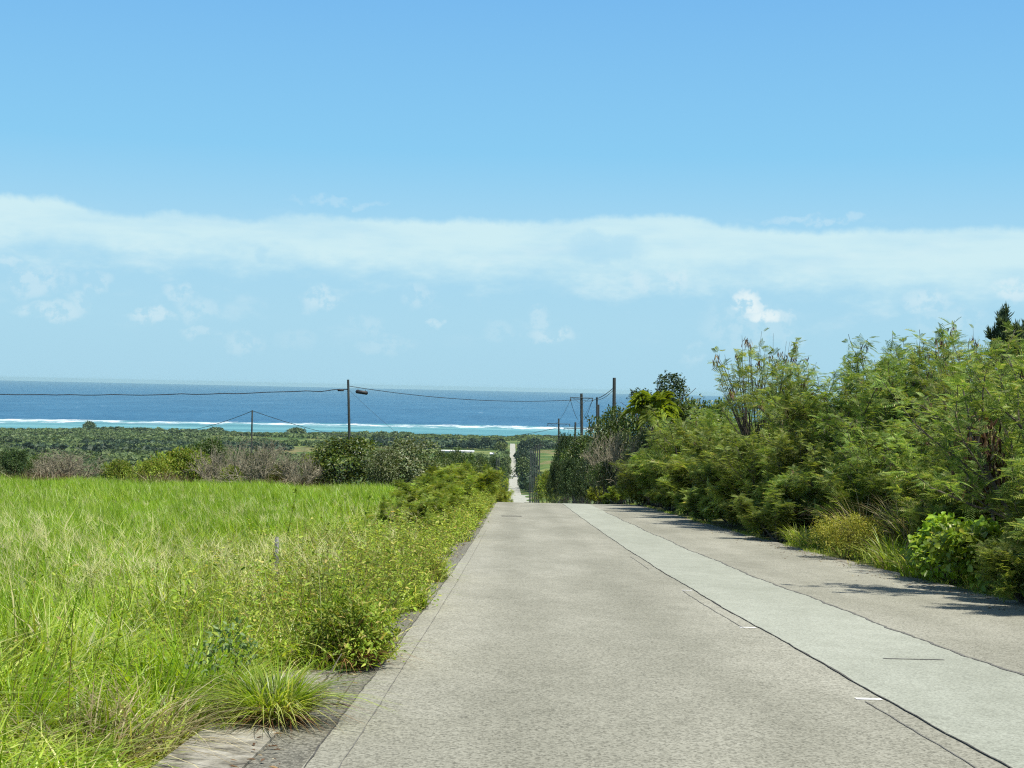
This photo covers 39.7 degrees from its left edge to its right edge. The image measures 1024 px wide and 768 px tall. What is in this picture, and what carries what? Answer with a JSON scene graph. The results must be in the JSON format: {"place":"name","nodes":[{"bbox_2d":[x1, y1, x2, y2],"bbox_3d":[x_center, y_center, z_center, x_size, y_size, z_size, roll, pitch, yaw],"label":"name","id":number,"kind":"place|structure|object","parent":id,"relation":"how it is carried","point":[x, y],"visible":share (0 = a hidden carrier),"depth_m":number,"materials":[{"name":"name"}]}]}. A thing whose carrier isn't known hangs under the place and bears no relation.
{"place":"outdoors","nodes":[
{"label":"outdoors","id":0,"kind":"place"},
{"bbox_2d":[245,503,495,767],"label":"road shoulder","id":1,"kind":"object","parent":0,"point":[298,750],"visible":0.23,"depth_m":7.83},
{"bbox_2d":[259,592,453,675],"bbox_3d":[-1.188,1.827,10.383,1.529,0.579,1.575,1,0,32],"label":"leafy weed","id":2,"kind":"object","parent":1,"relation":"on","point":[370,646],"visible":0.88,"depth_m":10.33,"materials":[{"name":"green plant"}]},
{"bbox_2d":[0,380,840,435],"bbox_3d":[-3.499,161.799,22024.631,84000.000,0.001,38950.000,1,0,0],"label":"sea","id":3,"kind":"structure","parent":0,"point":[505,413],"depth_m":5646.37,"materials":[{"name":"liquid"}]},
{"bbox_2d":[0,434,1023,766],"bbox_3d":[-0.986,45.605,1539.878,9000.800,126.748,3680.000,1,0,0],"label":"ground","id":4,"kind":"structure","parent":0,"point":[544,458],"depth_m":1678.95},
{"bbox_2d":[0,446,30,477],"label":"leafy bush","id":5,"kind":"object","parent":4,"relation":"on","point":[18,456],"visible":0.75,"depth_m":91.56,"materials":[{"name":"green plant"}]},
{"bbox_2d":[0,620,131,743],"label":"grass tuft","id":6,"kind":"object","parent":4,"relation":"on","point":[35,698],"visible":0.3,"depth_m":7.25,"materials":[{"name":"plant"}]},
{"bbox_2d":[30,443,121,477],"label":"bare shrub","id":7,"kind":"object","parent":4,"relation":"on","point":[71,465],"visible":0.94,"depth_m":84.51,"materials":[{"name":"grey plant"}]},
{"bbox_2d":[1,442,193,454],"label":"windbreak","id":8,"kind":"object","parent":4,"relation":"on","point":[95,447],"visible":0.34,"depth_m":1509.08,"materials":[{"name":"plant"}]},
{"bbox_2d":[97,458,135,483],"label":"leafy bush","id":9,"kind":"object","parent":4,"relation":"on","point":[123,470],"visible":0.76,"depth_m":85.63,"materials":[{"name":"green plant"}]},
{"bbox_2d":[0,673,255,767],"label":"dry grass tuft","id":10,"kind":"object","parent":4,"relation":"on","point":[134,734],"visible":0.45,"depth_m":7.18,"materials":[{"name":"plant"}]},
{"bbox_2d":[5,661,294,767],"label":"dry grass tuft","id":11,"kind":"object","parent":4,"relation":"on","point":[165,720],"visible":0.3,"depth_m":7.52,"materials":[{"name":"plant"}]},
{"bbox_2d":[129,457,175,481],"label":"leafy bush","id":12,"kind":"object","parent":4,"relation":"on","point":[150,465],"visible":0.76,"depth_m":83.50,"materials":[{"name":"green plant"}]},
{"bbox_2d":[59,619,251,724],"bbox_3d":[-2.068,1.751,8.347,1.195,0.719,1.440,1,0,0],"label":"grass tuft","id":13,"kind":"object","parent":4,"relation":"on","point":[173,661],"visible":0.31,"depth_m":8.25,"materials":[{"name":"plant"}]},
{"bbox_2d":[0,426,364,478],"bbox_3d":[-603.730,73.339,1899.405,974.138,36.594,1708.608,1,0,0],"label":"woodland","id":14,"kind":"object","parent":4,"relation":"on","point":[48,436],"visible":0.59,"depth_m":1946.26,"materials":[{"name":"plant"}]},
{"bbox_2d":[150,445,217,482],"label":"leafy bush","id":15,"kind":"object","parent":4,"relation":"on","point":[181,457],"visible":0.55,"depth_m":85.34,"materials":[{"name":"green plant"}]},
{"bbox_2d":[82,438,294,450],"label":"windbreak","id":16,"kind":"object","parent":4,"relation":"on","point":[181,442],"visible":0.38,"depth_m":1792.89,"materials":[{"name":"plant"}]},
{"bbox_2d":[0,465,407,487],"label":"dead brush","id":17,"kind":"object","parent":4,"relation":"on","point":[28,476],"visible":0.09,"depth_m":78.19,"materials":[{"name":"plant"}]},
{"bbox_2d":[96,602,312,711],"bbox_3d":[-1.908,1.759,8.815,1.491,0.796,1.349,1,0,0],"label":"grass tuft","id":18,"kind":"object","parent":4,"relation":"on","point":[189,656],"visible":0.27,"depth_m":8.84,"materials":[{"name":"plant"}]},
{"bbox_2d":[0,472,412,665],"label":"field grass","id":19,"kind":"structure","parent":4,"relation":"on","point":[82,489],"depth_m":27.43,"materials":[{"name":"plant"}]},
{"bbox_2d":[184,432,235,481],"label":"leafy bush","id":20,"kind":"object","parent":4,"relation":"on","point":[206,446],"visible":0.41,"depth_m":87.48,"materials":[{"name":"green plant"}]},
{"bbox_2d":[11,426,413,437],"bbox_3d":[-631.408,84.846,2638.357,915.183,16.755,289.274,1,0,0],"label":"shore woodland","id":21,"kind":"object","parent":4,"relation":"on","point":[383,434],"visible":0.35,"depth_m":2539.87,"materials":[{"name":"plant"}]},
{"bbox_2d":[184,437,246,485],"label":"bare shrub","id":22,"kind":"object","parent":4,"relation":"on","point":[208,470],"visible":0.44,"depth_m":83.96,"materials":[{"name":"grey plant"}]},
{"bbox_2d":[185,617,263,711],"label":"leafy weed","id":23,"kind":"object","parent":4,"relation":"on","point":[241,645],"visible":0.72,"depth_m":8.34,"materials":[{"name":"green plant"}]},
{"bbox_2d":[0,475,471,726],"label":"grass seed heads","id":24,"kind":"object","parent":4,"relation":"on","point":[42,535],"depth_m":13.45,"materials":[{"name":"plant"}]},
{"bbox_2d":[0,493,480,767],"bbox_3d":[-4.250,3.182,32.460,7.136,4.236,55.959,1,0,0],"label":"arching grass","id":25,"kind":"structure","parent":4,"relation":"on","point":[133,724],"depth_m":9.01,"materials":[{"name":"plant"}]},
{"bbox_2d":[152,666,338,767],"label":"kerb","id":26,"kind":"structure","parent":4,"relation":"on","point":[203,760],"depth_m":7.17,"materials":[{"name":"concrete"}]},
{"bbox_2d":[143,647,401,738],"bbox_3d":[-1.368,1.706,7.949,1.666,0.415,1.621,1,0,0],"label":"grass tuft","id":27,"kind":"object","parent":26,"relation":"on","point":[299,702],"visible":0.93,"depth_m":7.86,"materials":[{"name":"green plant"}]},
{"bbox_2d":[199,432,298,484],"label":"bare shrub","id":28,"kind":"object","parent":4,"relation":"on","point":[253,470],"visible":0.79,"depth_m":79.64,"materials":[{"name":"grey plant"}]},
{"bbox_2d":[0,492,498,767],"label":"verge grass","id":29,"kind":"structure","parent":4,"relation":"on","point":[32,633],"depth_m":8.92,"materials":[{"name":"plant"}]},
{"bbox_2d":[0,487,505,767],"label":"roadside weeds","id":30,"kind":"object","parent":4,"relation":"on","point":[463,519],"visible":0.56,"depth_m":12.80,"materials":[{"name":"green plant"}]},
{"bbox_2d":[267,448,329,485],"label":"bare shrub","id":31,"kind":"object","parent":4,"relation":"on","point":[309,474],"visible":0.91,"depth_m":78.89,"materials":[{"name":"grey plant"}]},
{"bbox_2d":[306,435,384,486],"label":"leafy bush","id":32,"kind":"object","parent":4,"relation":"on","point":[334,447],"visible":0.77,"depth_m":81.31,"materials":[{"name":"green plant"}]},
{"bbox_2d":[362,446,400,487],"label":"leafy bush","id":33,"kind":"object","parent":4,"relation":"on","point":[381,456],"visible":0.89,"depth_m":77.71,"materials":[{"name":"green plant"}]},
{"bbox_2d":[356,436,445,483],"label":"leafy bush","id":34,"kind":"object","parent":4,"relation":"on","point":[420,455],"visible":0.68,"depth_m":79.32,"materials":[{"name":"green plant"}]},
{"bbox_2d":[367,495,442,534],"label":"roadside shrub","id":35,"kind":"object","parent":4,"relation":"on","point":[413,511],"visible":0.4,"depth_m":32.73,"materials":[{"name":"green plant"}]},
{"bbox_2d":[387,478,454,509],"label":"roadside shrub","id":36,"kind":"object","parent":4,"relation":"on","point":[433,486],"visible":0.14,"depth_m":46.66,"materials":[{"name":"green plant"}]},
{"bbox_2d":[345,435,507,448],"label":"windbreak","id":37,"kind":"object","parent":4,"relation":"on","point":[446,442],"visible":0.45,"depth_m":2024.76,"materials":[{"name":"plant"}]},
{"bbox_2d":[399,493,465,525],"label":"roadside shrub","id":38,"kind":"object","parent":4,"relation":"on","point":[439,502],"visible":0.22,"depth_m":37.63,"materials":[{"name":"green plant"}]},
{"bbox_2d":[408,471,483,501],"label":"roadside shrub","id":39,"kind":"object","parent":4,"relation":"on","point":[453,488],"visible":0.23,"depth_m":55.21,"materials":[{"name":"green plant"}]},
{"bbox_2d":[434,464,504,492],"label":"roadside shrub","id":40,"kind":"object","parent":4,"relation":"on","point":[484,479],"visible":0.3,"depth_m":63.69,"materials":[{"name":"green plant"}]},
{"bbox_2d":[404,433,585,440],"bbox_3d":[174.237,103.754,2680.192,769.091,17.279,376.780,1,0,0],"label":"coastal scrub","id":41,"kind":"object","parent":4,"relation":"on","point":[525,437],"visible":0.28,"depth_m":2629.77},
{"bbox_2d":[544,459,567,502],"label":"leafy bush","id":42,"kind":"object","parent":4,"relation":"on","point":[556,470],"visible":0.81,"depth_m":137.59,"materials":[{"name":"green plant"}]},
{"bbox_2d":[558,456,589,503],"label":"leafy bush","id":43,"kind":"object","parent":4,"relation":"on","point":[567,470],"visible":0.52,"depth_m":111.66,"materials":[{"name":"green plant"}]},
{"bbox_2d":[559,432,596,503],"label":"leafy bush","id":44,"kind":"object","parent":4,"relation":"on","point":[579,446],"visible":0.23,"depth_m":129.57,"materials":[{"name":"green plant"}]},
{"bbox_2d":[571,462,598,503],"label":"leafy bush","id":45,"kind":"object","parent":4,"relation":"on","point":[578,485],"visible":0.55,"depth_m":107.65,"materials":[{"name":"green plant"}]},
{"bbox_2d":[575,421,618,503],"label":"leafy bush","id":46,"kind":"object","parent":4,"relation":"on","point":[585,463],"visible":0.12,"depth_m":103.70,"materials":[{"name":"green plant"}]},
{"bbox_2d":[584,458,618,503],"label":"leafy bush","id":47,"kind":"object","parent":4,"relation":"on","point":[596,476],"visible":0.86,"depth_m":81.18,"materials":[{"name":"green plant"}]},
{"bbox_2d":[579,427,648,503],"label":"bare shrub","id":48,"kind":"object","parent":4,"relation":"on","point":[614,455],"visible":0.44,"depth_m":81.23,"materials":[{"name":"grey plant"}]},
{"bbox_2d":[581,404,650,504],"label":"leafy bush","id":49,"kind":"object","parent":4,"relation":"on","point":[622,422],"visible":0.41,"depth_m":91.23,"materials":[{"name":"green plant"}]},
{"bbox_2d":[608,457,660,506],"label":"feathery shrub","id":50,"kind":"object","parent":4,"relation":"on","point":[629,485],"visible":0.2,"depth_m":72.26,"materials":[{"name":"green plant"}]},
{"bbox_2d":[620,390,683,438],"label":"palm","id":51,"kind":"object","parent":4,"relation":"on","point":[641,400],"visible":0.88,"depth_m":79.51,"materials":[{"name":"green plant"}]},
{"bbox_2d":[623,416,684,509],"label":"feathery shrub","id":52,"kind":"object","parent":4,"relation":"on","point":[640,468],"visible":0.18,"depth_m":65.76,"materials":[{"name":"green plant"}]},
{"bbox_2d":[621,370,695,432],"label":"vine clad tree","id":53,"kind":"object","parent":4,"relation":"on","point":[677,385],"visible":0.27,"depth_m":87.74,"materials":[{"name":"green plant"}]},
{"bbox_2d":[647,454,685,511],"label":"feathery shrub","id":54,"kind":"object","parent":4,"relation":"on","point":[662,481],"visible":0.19,"depth_m":61.51,"materials":[{"name":"green plant"}]},
{"bbox_2d":[647,387,701,430],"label":"leafy bush","id":55,"kind":"object","parent":4,"relation":"on","point":[685,405],"visible":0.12,"depth_m":83.41,"materials":[{"name":"green plant"}]},
{"bbox_2d":[638,402,735,511],"bbox_3d":[7.979,3.248,62.214,5.177,4.914,4.216,1,0,-3],"label":"feathery tree","id":56,"kind":"object","parent":4,"relation":"on","point":[668,436],"visible":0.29,"depth_m":61.38,"materials":[{"name":"green plant"}]},
{"bbox_2d":[679,487,710,522],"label":"feathery shrub","id":57,"kind":"object","parent":4,"relation":"on","point":[692,499],"visible":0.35,"depth_m":50.65,"materials":[{"name":"green plant"}]},
{"bbox_2d":[675,394,740,454],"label":"feathery tree","id":58,"kind":"object","parent":4,"relation":"on","point":[708,418],"visible":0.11,"depth_m":58.34,"materials":[{"name":"green plant"}]},
{"bbox_2d":[650,415,769,517],"bbox_3d":[8.045,3.226,54.525,4.826,4.065,4.209,1,0,21],"label":"feathery shrub","id":59,"kind":"object","parent":4,"relation":"on","point":[678,476],"visible":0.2,"depth_m":54.24,"materials":[{"name":"green plant"}]},
{"bbox_2d":[685,461,738,523],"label":"feathery shrub","id":60,"kind":"object","parent":4,"relation":"on","point":[707,471],"visible":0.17,"depth_m":49.20,"materials":[{"name":"green plant"}]},
{"bbox_2d":[697,493,738,525],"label":"feathery shrub","id":61,"kind":"object","parent":4,"relation":"on","point":[710,514],"visible":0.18,"depth_m":46.76,"materials":[{"name":"green plant"}]},
{"bbox_2d":[689,422,756,480],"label":"feathery tree","id":62,"kind":"object","parent":4,"relation":"on","point":[704,456],"visible":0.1,"depth_m":49.59,"materials":[{"name":"green plant"}]},
{"bbox_2d":[691,426,781,517],"bbox_3d":[7.984,2.923,45.435,4.759,3.531,4.886,1,0,29],"label":"feathery shrub","id":63,"kind":"object","parent":4,"relation":"on","point":[722,488],"visible":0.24,"depth_m":44.46,"materials":[{"name":"green plant"}]},
{"bbox_2d":[719,483,760,531],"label":"feathery shrub","id":64,"kind":"object","parent":4,"relation":"on","point":[732,518],"visible":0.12,"depth_m":43.18,"materials":[{"name":"green plant"}]},
{"bbox_2d":[714,414,790,497],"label":"feathery tree","id":65,"kind":"object","parent":4,"relation":"on","point":[751,465],"visible":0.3,"depth_m":43.49,"materials":[{"name":"green plant"}]},
{"bbox_2d":[707,327,808,451],"bbox_3d":[8.237,1.418,46.950,4.032,6.586,3.987,1,0,-36],"label":"feathery tree","id":66,"kind":"object","parent":4,"relation":"on","point":[745,430],"visible":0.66,"depth_m":46.71,"materials":[{"name":"green plant"}]},
{"bbox_2d":[728,483,823,541],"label":"feathery shrub","id":67,"kind":"object","parent":4,"relation":"on","point":[782,514],"visible":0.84,"depth_m":36.69,"materials":[{"name":"green plant"}]},
{"bbox_2d":[754,425,818,532],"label":"feathery shrub","id":68,"kind":"object","parent":4,"relation":"on","point":[763,450],"visible":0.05,"depth_m":41.07,"materials":[{"name":"green plant"}]},
{"bbox_2d":[763,453,828,531],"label":"feathery shrub","id":69,"kind":"object","parent":4,"relation":"on","point":[783,483],"visible":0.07,"depth_m":36.94,"materials":[{"name":"green plant"}]},
{"bbox_2d":[752,419,871,493],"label":"feathery tree","id":70,"kind":"object","parent":4,"relation":"on","point":[775,464],"visible":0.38,"depth_m":39.86,"materials":[{"name":"green plant"}]},
{"bbox_2d":[784,445,862,527],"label":"feathery shrub","id":71,"kind":"object","parent":4,"relation":"on","point":[822,501],"visible":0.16,"depth_m":36.06,"materials":[{"name":"green plant"}]},
{"bbox_2d":[804,384,854,458],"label":"feathery tree","id":72,"kind":"object","parent":4,"relation":"on","point":[811,412],"visible":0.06,"depth_m":39.83,"materials":[{"name":"green plant"}]},
{"bbox_2d":[637,505,1023,606],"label":"kerb","id":73,"kind":"structure","parent":4,"relation":"on","point":[963,590],"depth_m":25.75,"materials":[{"name":"concrete"}]},
{"bbox_2d":[728,338,933,451],"bbox_3d":[9.794,1.560,43.867,6.019,6.067,6.058,1,0,-18],"label":"feathery tree","id":74,"kind":"object","parent":4,"relation":"on","point":[779,422],"visible":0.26,"depth_m":42.61,"materials":[{"name":"green plant"}]},
{"bbox_2d":[758,333,914,448],"bbox_3d":[10.579,1.457,41.058,5.505,5.819,5.469,1,0,-30],"label":"feathery tree","id":75,"kind":"object","parent":4,"relation":"on","point":[803,385],"visible":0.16,"depth_m":41.41,"materials":[{"name":"green plant"}]},
{"bbox_2d":[786,411,893,494],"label":"feathery tree","id":76,"kind":"object","parent":4,"relation":"on","point":[820,448],"visible":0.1,"depth_m":36.03,"materials":[{"name":"green plant"}]},
{"bbox_2d":[806,511,885,559],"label":"yellow bush","id":77,"kind":"object","parent":4,"relation":"on","point":[828,527],"visible":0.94,"depth_m":28.98,"materials":[{"name":"green plant"}]},
{"bbox_2d":[798,450,901,538],"bbox_3d":[8.420,2.626,32.645,3.544,2.629,3.638,1,0,43],"label":"feathery shrub","id":78,"kind":"object","parent":4,"relation":"on","point":[835,488],"visible":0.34,"depth_m":32.10,"materials":[{"name":"green plant"}]},
{"bbox_2d":[805,490,898,547],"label":"reed clump","id":79,"kind":"object","parent":4,"relation":"on","point":[877,522],"visible":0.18,"depth_m":31.36,"materials":[{"name":"plant"}]},
{"bbox_2d":[799,331,941,459],"bbox_3d":[9.890,1.387,39.599,3.605,5.744,5.564,1,0,-33],"label":"feathery tree","id":80,"kind":"object","parent":4,"relation":"on","point":[842,401],"visible":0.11,"depth_m":39.32,"materials":[{"name":"green plant"}]},
{"bbox_2d":[839,528,908,571],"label":"grass clump","id":81,"kind":"object","parent":4,"relation":"on","point":[882,560],"visible":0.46,"depth_m":25.74,"materials":[{"name":"plant"}]},
{"bbox_2d":[824,413,934,508],"bbox_3d":[8.878,2.275,33.143,3.483,3.306,2.836,1,0,-2],"label":"feathery tree","id":82,"kind":"object","parent":4,"relation":"on","point":[853,450],"visible":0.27,"depth_m":32.58,"materials":[{"name":"green plant"}]},
{"bbox_2d":[850,492,921,551],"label":"reed clump","id":83,"kind":"object","parent":4,"relation":"on","point":[901,532],"visible":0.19,"depth_m":28.71,"materials":[{"name":"plant"}]},
{"bbox_2d":[816,317,969,465],"bbox_3d":[9.678,1.145,36.093,4.054,5.762,3.612,1,0,-10],"label":"feathery tree","id":84,"kind":"object","parent":4,"relation":"on","point":[877,405],"visible":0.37,"depth_m":35.61,"materials":[{"name":"green plant"}]},
{"bbox_2d":[780,526,1023,597],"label":"undergrowth","id":85,"kind":"object","parent":4,"relation":"on","point":[866,558],"visible":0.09,"depth_m":28.68,"materials":[{"name":"green plant"}]},
{"bbox_2d":[860,400,955,507],"bbox_3d":[8.931,2.005,30.548,3.095,3.315,3.906,1,0,-27],"label":"feathery tree","id":86,"kind":"object","parent":4,"relation":"on","point":[909,447],"visible":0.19,"depth_m":30.04,"materials":[{"name":"green plant"}]},
{"bbox_2d":[878,451,938,543],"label":"feathery shrub","id":87,"kind":"object","parent":4,"relation":"on","point":[902,491],"visible":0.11,"depth_m":28.76,"materials":[{"name":"green plant"}]},
{"bbox_2d":[870,328,1023,524],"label":"feathery tree","id":88,"kind":"object","parent":4,"relation":"on","point":[959,451],"visible":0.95,"depth_m":19.56,"materials":[{"name":"green plant"}]},
{"bbox_2d":[899,511,1002,582],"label":"broad leaved vine","id":89,"kind":"object","parent":4,"relation":"on","point":[915,549],"visible":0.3,"depth_m":22.44,"materials":[{"name":"green plant"}]},
{"bbox_2d":[883,337,1023,466],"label":"feathery tree","id":90,"kind":"object","parent":4,"relation":"on","point":[912,359],"visible":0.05,"depth_m":30.68,"materials":[{"name":"green plant"}]},
{"bbox_2d":[886,341,1023,481],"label":"feathery tree","id":91,"kind":"object","parent":4,"relation":"on","point":[930,407],"visible":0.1,"depth_m":27.40,"materials":[{"name":"green plant"}]},
{"bbox_2d":[897,456,1022,563],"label":"feathery shrub","id":92,"kind":"object","parent":4,"relation":"on","point":[920,515],"visible":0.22,"depth_m":25.24,"materials":[{"name":"green plant"}]},
{"bbox_2d":[921,324,1008,439],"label":"feathery tree","id":93,"kind":"object","parent":4,"relation":"on","point":[934,386],"visible":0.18,"depth_m":31.89,"materials":[{"name":"green plant"}]},
{"bbox_2d":[923,517,1020,593],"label":"broad leaved vine","id":94,"kind":"object","parent":4,"relation":"on","point":[955,542],"visible":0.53,"depth_m":20.43,"materials":[{"name":"green plant"}]},
{"bbox_2d":[932,398,1023,523],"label":"feathery tree","id":95,"kind":"object","parent":4,"relation":"on","point":[952,445],"visible":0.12,"depth_m":24.77,"materials":[{"name":"green plant"}]},
{"bbox_2d":[949,408,1015,520],"bbox_3d":[7.674,1.713,23.185,1.064,2.965,0.821,1,0,-31],"label":"dead stem","id":96,"kind":"object","parent":4,"relation":"on","point":[983,440],"visible":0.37,"depth_m":23.15,"materials":[{"name":"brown plant"}]},
{"bbox_2d":[950,321,1023,491],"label":"feathery tree","id":97,"kind":"object","parent":4,"relation":"on","point":[1007,409],"visible":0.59,"depth_m":23.64,"materials":[{"name":"green plant"}]},
{"bbox_2d":[966,517,1023,602],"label":"feathery shrub","id":98,"kind":"object","parent":4,"relation":"on","point":[998,562],"visible":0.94,"depth_m":18.20,"materials":[{"name":"green plant"}]},
{"bbox_2d":[984,303,1023,380],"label":"needle tree","id":99,"kind":"object","parent":4,"relation":"on","point":[1002,314],"visible":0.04,"depth_m":45.46,"materials":[{"name":"green plant"}]},
{"bbox_2d":[986,454,1023,585],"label":"feathery shrub","id":100,"kind":"object","parent":4,"relation":"on","point":[1016,532],"visible":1,"depth_m":16.90,"materials":[{"name":"green plant"}]},
{"bbox_2d":[0,0,1023,397],"label":"sky","id":101,"kind":"structure","parent":0,"point":[564,196],"materials":[{"name":"blue"}]},
{"bbox_2d":[508,444,523,502],"bbox_3d":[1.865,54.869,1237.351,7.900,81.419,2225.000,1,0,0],"label":"road","id":102,"kind":"structure","parent":0,"point":[515,488],"depth_m":1133.03,"materials":[{"name":"concrete"}]},
{"bbox_2d":[302,502,1023,767],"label":"road","id":103,"kind":"structure","parent":0,"point":[576,640],"depth_m":10.76,"materials":[{"name":"concrete"}]},
{"bbox_2d":[188,503,1022,729],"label":"kerb weeds","id":104,"kind":"object","parent":103,"relation":"on","point":[860,563],"visible":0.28,"depth_m":21.80,"materials":[{"name":"green plant"}]},
{"bbox_2d":[230,511,1020,767],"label":"leaf litter","id":105,"kind":"object","parent":103,"relation":"on","point":[303,722],"visible":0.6,"depth_m":17.07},
{"bbox_2d":[562,503,1023,767],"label":"road patch strip","id":106,"kind":"object","parent":103,"relation":"on","point":[978,704],"visible":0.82,"depth_m":12.17,"materials":[{"name":"concrete"}]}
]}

